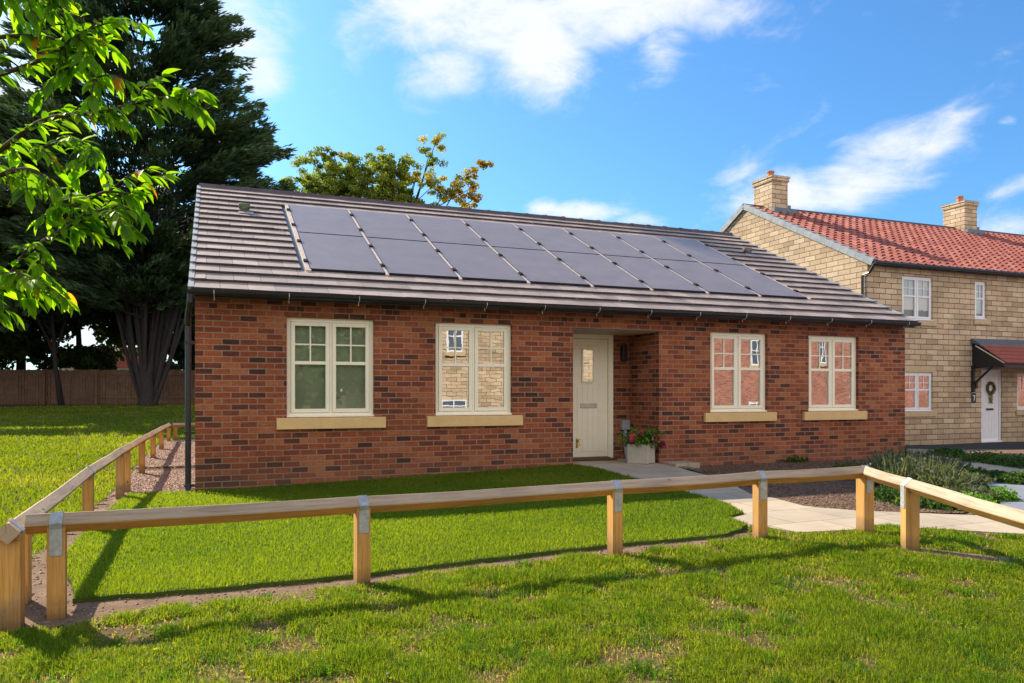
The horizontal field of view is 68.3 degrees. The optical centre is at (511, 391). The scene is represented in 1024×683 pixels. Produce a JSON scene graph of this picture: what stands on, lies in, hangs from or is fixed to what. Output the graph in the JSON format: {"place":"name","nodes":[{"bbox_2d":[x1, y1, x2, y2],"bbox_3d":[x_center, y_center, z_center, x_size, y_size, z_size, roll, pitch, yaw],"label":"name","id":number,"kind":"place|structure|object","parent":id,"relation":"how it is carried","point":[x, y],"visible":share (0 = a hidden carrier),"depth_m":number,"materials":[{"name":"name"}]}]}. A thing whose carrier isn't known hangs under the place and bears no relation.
{"place":"outdoors","nodes":[
{"label":"outdoors","id":0,"kind":"place"},
{"bbox_2d":[0,403,194,557],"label":"side grass","id":1,"kind":"structure","parent":0,"point":[69,443],"depth_m":16.87,"materials":[{"name":"green plant"}]},
{"bbox_2d":[67,463,747,603],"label":"lawn","id":2,"kind":"structure","parent":0,"point":[323,579],"depth_m":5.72,"materials":[{"name":"green plant"}]},
{"bbox_2d":[0,405,1023,682],"bbox_3d":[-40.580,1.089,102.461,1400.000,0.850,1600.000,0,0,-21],"label":"ground","id":3,"kind":"structure","parent":0,"point":[264,627],"depth_m":3.84,"materials":[{"name":"green plant"}]},
{"bbox_2d":[26,338,45,365],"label":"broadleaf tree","id":4,"kind":"object","parent":3,"relation":"on","point":[30,358],"depth_m":46.13,"materials":[{"name":"green plant"}]},
{"bbox_2d":[0,324,73,371],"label":"bush","id":5,"kind":"object","parent":3,"relation":"on","point":[40,351],"visible":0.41,"depth_m":41.56,"materials":[{"name":"green plant"}]},
{"bbox_2d":[14,262,69,405],"bbox_3d":[-22.903,-3.012,37.209,3.704,7.829,4.712,0,0,42],"label":"tree","id":6,"kind":"object","parent":3,"relation":"on","point":[53,346],"visible":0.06,"depth_m":36.83,"materials":[{"name":"brown plant"}]},
{"bbox_2d":[1,89,88,371],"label":"broadleaf tree","id":7,"kind":"object","parent":3,"relation":"on","point":[21,366],"depth_m":42.95,"materials":[{"name":"green plant"}]},
{"bbox_2d":[0,136,91,341],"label":"broadleaf tree","id":8,"kind":"object","parent":3,"relation":"on","point":[13,306],"visible":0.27,"depth_m":35.39,"materials":[{"name":"green plant"}]},
{"bbox_2d":[0,212,94,359],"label":"broadleaf tree","id":9,"kind":"object","parent":3,"relation":"on","point":[6,346],"visible":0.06,"depth_m":40.54,"materials":[{"name":"green plant"}]},
{"bbox_2d":[59,344,120,369],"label":"bush","id":10,"kind":"object","parent":3,"relation":"on","point":[82,357],"visible":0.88,"depth_m":41.43,"materials":[{"name":"green plant"}]},
{"bbox_2d":[71,274,117,368],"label":"broadleaf tree","id":11,"kind":"object","parent":3,"relation":"on","point":[78,339],"visible":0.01,"depth_m":45.87,"materials":[{"name":"green plant"}]},
{"bbox_2d":[0,423,194,631],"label":"knee rail fence","id":12,"kind":"object","parent":3,"relation":"on","point":[15,568],"visible":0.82,"depth_m":4.31,"materials":[{"name":"wood"}]},
{"bbox_2d":[0,369,194,404],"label":"board fence","id":13,"kind":"object","parent":3,"relation":"on","point":[79,387],"visible":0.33,"depth_m":39.01,"materials":[{"name":"brown wood"}]},
{"bbox_2d":[62,346,138,369],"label":"distant house","id":14,"kind":"structure","parent":3,"relation":"on","point":[121,365],"depth_m":61.88,"materials":[{"name":"brown brick"}]},
{"bbox_2d":[88,320,116,363],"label":"bush","id":15,"kind":"object","parent":3,"relation":"on","point":[103,336],"visible":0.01,"depth_m":47.10,"materials":[{"name":"green plant"}]},
{"bbox_2d":[0,0,219,330],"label":"cherry tree","id":16,"kind":"object","parent":3,"relation":"on","point":[70,58],"visible":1,"depth_m":2.94,"materials":[{"name":"green plant"}]},
{"bbox_2d":[78,171,194,361],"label":"broadleaf tree","id":17,"kind":"object","parent":3,"relation":"on","point":[102,319],"visible":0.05,"depth_m":44.69,"materials":[{"name":"green plant"}]},
{"bbox_2d":[0,0,298,406],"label":"conifer tree","id":18,"kind":"object","parent":3,"relation":"on","point":[241,147],"visible":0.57,"depth_m":33.49,"materials":[{"name":"green plant"}]},
{"bbox_2d":[110,439,194,495],"bbox_3d":[-6.261,1.214,14.009,0.930,0.072,10.350,0,0,-21],"label":"gravel strip","id":19,"kind":"object","parent":3,"relation":"on","point":[166,468],"visible":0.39,"depth_m":11.93,"materials":[{"name":"brown gravel"}]},
{"bbox_2d":[147,314,194,369],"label":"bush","id":20,"kind":"object","parent":3,"relation":"on","point":[179,354],"visible":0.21,"depth_m":42.70,"materials":[{"name":"green plant"}]},
{"bbox_2d":[183,324,194,360],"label":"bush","id":21,"kind":"object","parent":3,"relation":"on","point":[193,329],"depth_m":42.34,"materials":[{"name":"green plant"}]},
{"bbox_2d":[277,132,493,208],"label":"autumn tree","id":22,"kind":"object","parent":3,"relation":"on","point":[389,186],"visible":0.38,"depth_m":47.36,"materials":[{"name":"green plant"}]},
{"bbox_2d":[24,496,752,632],"bbox_3d":[-1.289,1.223,7.375,5.639,0.068,5.999,0,0,-21],"label":"soil strip","id":23,"kind":"object","parent":3,"relation":"on","point":[41,604],"visible":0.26,"depth_m":4.47,"materials":[{"name":"brown soil"}]},
{"bbox_2d":[29,495,752,627],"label":"soil crumbs","id":24,"kind":"object","parent":23,"relation":"on","point":[42,618],"visible":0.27,"depth_m":4.50,"materials":[{"name":"soil"}]},
{"bbox_2d":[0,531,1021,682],"bbox_3d":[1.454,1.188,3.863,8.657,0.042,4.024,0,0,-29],"label":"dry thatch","id":25,"kind":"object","parent":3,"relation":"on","point":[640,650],"visible":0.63,"depth_m":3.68,"materials":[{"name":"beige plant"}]},
{"bbox_2d":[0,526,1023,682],"bbox_3d":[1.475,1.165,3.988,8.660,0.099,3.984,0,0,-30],"label":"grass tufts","id":26,"kind":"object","parent":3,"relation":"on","point":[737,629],"visible":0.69,"depth_m":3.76,"materials":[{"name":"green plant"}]},
{"bbox_2d":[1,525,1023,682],"bbox_3d":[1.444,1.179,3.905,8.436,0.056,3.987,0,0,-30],"label":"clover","id":27,"kind":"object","parent":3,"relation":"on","point":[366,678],"visible":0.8,"depth_m":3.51,"materials":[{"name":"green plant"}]},
{"bbox_2d":[24,465,1023,619],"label":"knee rail fence","id":28,"kind":"object","parent":3,"relation":"on","point":[57,526],"visible":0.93,"depth_m":4.86,"materials":[{"name":"wood"}]},
{"bbox_2d":[184,183,920,491],"bbox_3d":[-0.253,-1.229,16.181,12.090,5.358,10.610,0,0,-21],"label":"bungalow","id":29,"kind":"object","parent":3,"relation":"on","point":[341,338],"visible":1,"depth_m":11.89,"materials":[{"name":"brick"}]},
{"bbox_2d":[276,317,385,429],"bbox_3d":[-2.404,-0.247,10.068,1.420,1.465,0.200,0,0,-21],"label":"window","id":30,"kind":"structure","parent":29,"relation":"in","point":[330,361],"depth_m":10.08,"materials":[{"name":"glass"}]},
{"bbox_2d":[427,322,522,426],"bbox_3d":[-0.536,-0.247,10.796,1.430,1.465,0.185,0,0,-21],"label":"window","id":31,"kind":"structure","parent":29,"relation":"in","point":[502,416],"depth_m":10.80,"materials":[{"name":"beige plastic"}]},
{"bbox_2d":[573,339,607,457],"bbox_3d":[1.203,0.128,12.350,0.845,1.995,0.130,0,0,-21],"label":"front door","id":32,"kind":"structure","parent":29,"relation":"in","point":[589,355],"depth_m":12.40,"materials":[{"name":"beige wood"}]},
{"bbox_2d":[704,332,776,421],"bbox_3d":[3.745,-0.247,12.481,1.430,1.465,0.185,0,0,-21],"label":"window","id":33,"kind":"structure","parent":29,"relation":"in","point":[758,412],"depth_m":12.49,"materials":[{"name":"beige plastic"}]},
{"bbox_2d":[803,335,866,419],"bbox_3d":[5.615,-0.247,13.217,1.410,1.465,0.185,0,0,-21],"label":"window","id":34,"kind":"structure","parent":29,"relation":"in","point":[849,411],"depth_m":13.23,"materials":[{"name":"beige plastic"}]},
{"bbox_2d":[660,456,985,512],"bbox_3d":[5.550,1.164,10.518,6.709,0.075,4.900,0,0,-21],"label":"mulch bed","id":35,"kind":"object","parent":3,"relation":"on","point":[815,497],"visible":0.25,"depth_m":9.12,"materials":[{"name":"bark"}]},
{"bbox_2d":[661,461,699,468],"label":"step slab","id":36,"kind":"structure","parent":35,"relation":"on","point":[684,463],"depth_m":11.63,"materials":[{"name":"grey concrete"}]},
{"bbox_2d":[781,455,810,462],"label":"plant","id":37,"kind":"object","parent":35,"relation":"on","point":[800,459],"visible":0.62,"depth_m":12.75,"materials":[{"name":"green plant"}]},
{"bbox_2d":[830,460,863,467],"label":"plant","id":38,"kind":"object","parent":35,"relation":"on","point":[849,464],"visible":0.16,"depth_m":10.79,"materials":[{"name":"green plant"}]},
{"bbox_2d":[874,485,899,501],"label":"plant","id":39,"kind":"object","parent":35,"relation":"on","point":[885,493],"visible":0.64,"depth_m":8.32,"materials":[{"name":"green plant"}]},
{"bbox_2d":[857,451,932,485],"bbox_3d":[4.835,0.956,9.510,0.996,0.471,1.049,0,0,-21],"label":"lavender bush","id":40,"kind":"object","parent":35,"relation":"on","point":[884,465],"visible":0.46,"depth_m":9.43,"materials":[{"name":"green plant"}]},
{"bbox_2d":[868,443,945,465],"bbox_3d":[5.748,0.964,11.029,1.124,0.484,1.116,0,0,-21],"label":"lavender bush","id":41,"kind":"object","parent":35,"relation":"on","point":[906,450],"visible":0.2,"depth_m":11.00,"materials":[{"name":"green plant"}]},
{"bbox_2d":[891,495,936,508],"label":"plant","id":42,"kind":"object","parent":35,"relation":"on","point":[897,501],"visible":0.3,"depth_m":7.85,"materials":[{"name":"green plant"}]},
{"bbox_2d":[879,453,972,478],"bbox_3d":[5.221,0.971,9.537,1.014,0.450,1.036,0,0,-21],"label":"lavender bush","id":43,"kind":"object","parent":35,"relation":"on","point":[938,467],"visible":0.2,"depth_m":9.42,"materials":[{"name":"green plant"}]},
{"bbox_2d":[920,499,960,511],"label":"plant","id":44,"kind":"object","parent":35,"relation":"on","point":[942,506],"visible":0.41,"depth_m":7.70,"materials":[{"name":"green plant"}]},
{"bbox_2d":[916,452,975,470],"bbox_3d":[6.202,1.031,11.043,1.037,0.341,0.994,0,0,-21],"label":"lavender bush","id":45,"kind":"object","parent":35,"relation":"on","point":[960,464],"visible":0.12,"depth_m":10.85,"materials":[{"name":"green plant"}]},
{"bbox_2d":[910,465,983,488],"bbox_3d":[5.179,1.037,9.063,0.860,0.333,0.862,0,0,-21],"label":"lavender bush","id":46,"kind":"object","parent":35,"relation":"on","point":[941,480],"visible":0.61,"depth_m":8.93,"materials":[{"name":"green plant"}]},
{"bbox_2d":[958,466,986,475],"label":"dark shrub","id":47,"kind":"object","parent":35,"relation":"on","point":[975,470],"visible":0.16,"depth_m":10.37,"materials":[{"name":"green plant"}]},
{"bbox_2d":[943,483,1002,497],"bbox_3d":[5.095,1.123,8.463,0.677,0.210,0.684,0,0,-3],"label":"lavender bush","id":48,"kind":"object","parent":35,"relation":"on","point":[970,488],"visible":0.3,"depth_m":8.39,"materials":[{"name":"green plant"}]},
{"bbox_2d":[962,491,996,502],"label":"plant","id":49,"kind":"object","parent":35,"relation":"on","point":[983,497],"visible":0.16,"depth_m":7.90,"materials":[{"name":"green plant"}]},
{"bbox_2d":[964,469,998,486],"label":"lavender bush","id":50,"kind":"object","parent":35,"relation":"on","point":[984,479],"visible":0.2,"depth_m":9.46,"materials":[{"name":"green plant"}]},
{"bbox_2d":[947,450,1016,463],"bbox_3d":[8.122,1.114,12.967,1.185,0.242,1.186,0,0,-21],"label":"dark shrub","id":51,"kind":"object","parent":35,"relation":"on","point":[973,458],"visible":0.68,"depth_m":12.87,"materials":[{"name":"green plant"}]},
{"bbox_2d":[979,468,1007,481],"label":"dark shrub","id":52,"kind":"object","parent":35,"relation":"on","point":[993,473],"visible":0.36,"depth_m":10.11,"materials":[{"name":"green plant"}]},
{"bbox_2d":[984,485,1021,501],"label":"plant","id":53,"kind":"object","parent":35,"relation":"on","point":[1007,495],"visible":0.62,"depth_m":8.29,"materials":[{"name":"green plant"}]},
{"bbox_2d":[718,170,1023,444],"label":"stone house","id":54,"kind":"structure","parent":3,"relation":"on","point":[954,284],"depth_m":22.16,"materials":[{"name":"beige brick"}]},
{"bbox_2d":[902,276,937,325],"bbox_3d":[11.385,-2.555,21.232,1.380,1.370,0.185,0,0,-21],"label":"window","id":55,"kind":"structure","parent":54,"relation":"in","point":[916,291],"depth_m":21.27,"materials":[{"name":"white plastic"}]},
{"bbox_2d":[905,366,937,416],"bbox_3d":[11.392,-0.015,21.227,1.370,1.410,0.170,0,0,-21],"label":"window","id":56,"kind":"structure","parent":54,"relation":"in","point":[915,371],"depth_m":21.24,"materials":[{"name":"white plastic"}]},
{"bbox_2d":[973,281,990,324],"bbox_3d":[13.730,-2.610,22.155,0.680,1.260,0.185,0,0,-21],"label":"window","id":57,"kind":"structure","parent":54,"relation":"in","point":[979,286],"depth_m":22.20,"materials":[{"name":"white plastic"}]},
{"bbox_2d":[982,372,997,440],"bbox_3d":[14.125,0.421,22.340,0.746,2.038,0.060,0,0,-21],"label":"front door","id":58,"kind":"structure","parent":54,"relation":"in","point":[989,411],"depth_m":22.32,"materials":[{"name":"white plastic"}]},
{"bbox_2d":[986,381,995,402],"bbox_3d":[14.154,0.007,22.298,0.432,0.674,0.141,0,0,-21],"label":"door wreath","id":59,"kind":"object","parent":54,"relation":"attached to","point":[991,392],"depth_m":22.28,"materials":[{"name":"green plant"}]},
{"bbox_2d":[1015,368,1023,414],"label":"window","id":60,"kind":"structure","parent":54,"relation":"in","point":[1020,371],"depth_m":22.74,"materials":[{"name":"white plastic"}]},
{"bbox_2d":[885,544,1022,563],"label":"soil strip","id":61,"kind":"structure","parent":3,"relation":"on","point":[980,556],"depth_m":5.48,"materials":[{"name":"soil"}]},
{"bbox_2d":[905,442,1023,453],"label":"tarmac strip","id":62,"kind":"object","parent":3,"relation":"on","point":[991,446],"visible":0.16,"depth_m":20.54,"materials":[{"name":"black asphalt"}]},
{"bbox_2d":[962,450,1023,468],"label":"garden bed","id":63,"kind":"object","parent":3,"relation":"on","point":[1017,452],"visible":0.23,"depth_m":15.67,"materials":[{"name":"brown soil"}]},
{"bbox_2d":[926,445,970,456],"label":"dark shrub","id":64,"kind":"object","parent":63,"relation":"on","point":[953,450],"visible":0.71,"depth_m":14.06,"materials":[{"name":"green plant"}]},
{"bbox_2d":[979,453,1023,468],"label":"dark shrub","id":65,"kind":"object","parent":63,"relation":"on","point":[1012,459],"visible":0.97,"depth_m":12.21,"materials":[{"name":"green plant"}]},
{"bbox_2d":[0,0,1023,369],"label":"sky","id":66,"kind":"structure","parent":0,"point":[667,113],"materials":[{"name":"blue"}]},
{"bbox_2d":[573,459,1023,534],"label":"path","id":67,"kind":"structure","parent":0,"point":[783,515],"depth_m":7.23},
{"bbox_2d":[573,457,616,460],"bbox_3d":[1.260,1.082,12.171,0.840,0.016,0.280,0,0,-21],"label":"doorstep","id":68,"kind":"object","parent":67,"relation":"on","point":[589,459],"visible":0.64,"depth_m":12.17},
{"bbox_2d":[627,443,654,463],"bbox_3d":[2.016,0.954,11.781,0.330,0.300,0.330,0,0,32],"label":"planter","id":69,"kind":"object","parent":67,"relation":"on","point":[643,454],"visible":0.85,"depth_m":11.65,"materials":[{"name":"stone"}]},
{"bbox_2d":[615,423,665,447],"bbox_3d":[2.002,0.682,11.757,0.787,0.400,0.814,0,0,15],"label":"flowering plant","id":70,"kind":"object","parent":69,"relation":"in","point":[639,437],"visible":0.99,"depth_m":11.66,"materials":[{"name":"green plant"}]},
{"bbox_2d":[930,456,1023,472],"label":"garden path","id":71,"kind":"structure","parent":0,"point":[989,467],"depth_m":11.80,"materials":[{"name":"grey concrete"}]},
{"bbox_2d":[970,468,1023,513],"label":"driveway","id":72,"kind":"structure","parent":0,"point":[1019,489],"depth_m":8.88,"materials":[{"name":"grey concrete"}]},
{"bbox_2d":[994,470,1023,484],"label":"dark shrub","id":73,"kind":"object","parent":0,"point":[1015,477],"visible":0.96,"depth_m":9.81,"materials":[{"name":"green plant"}]}
]}

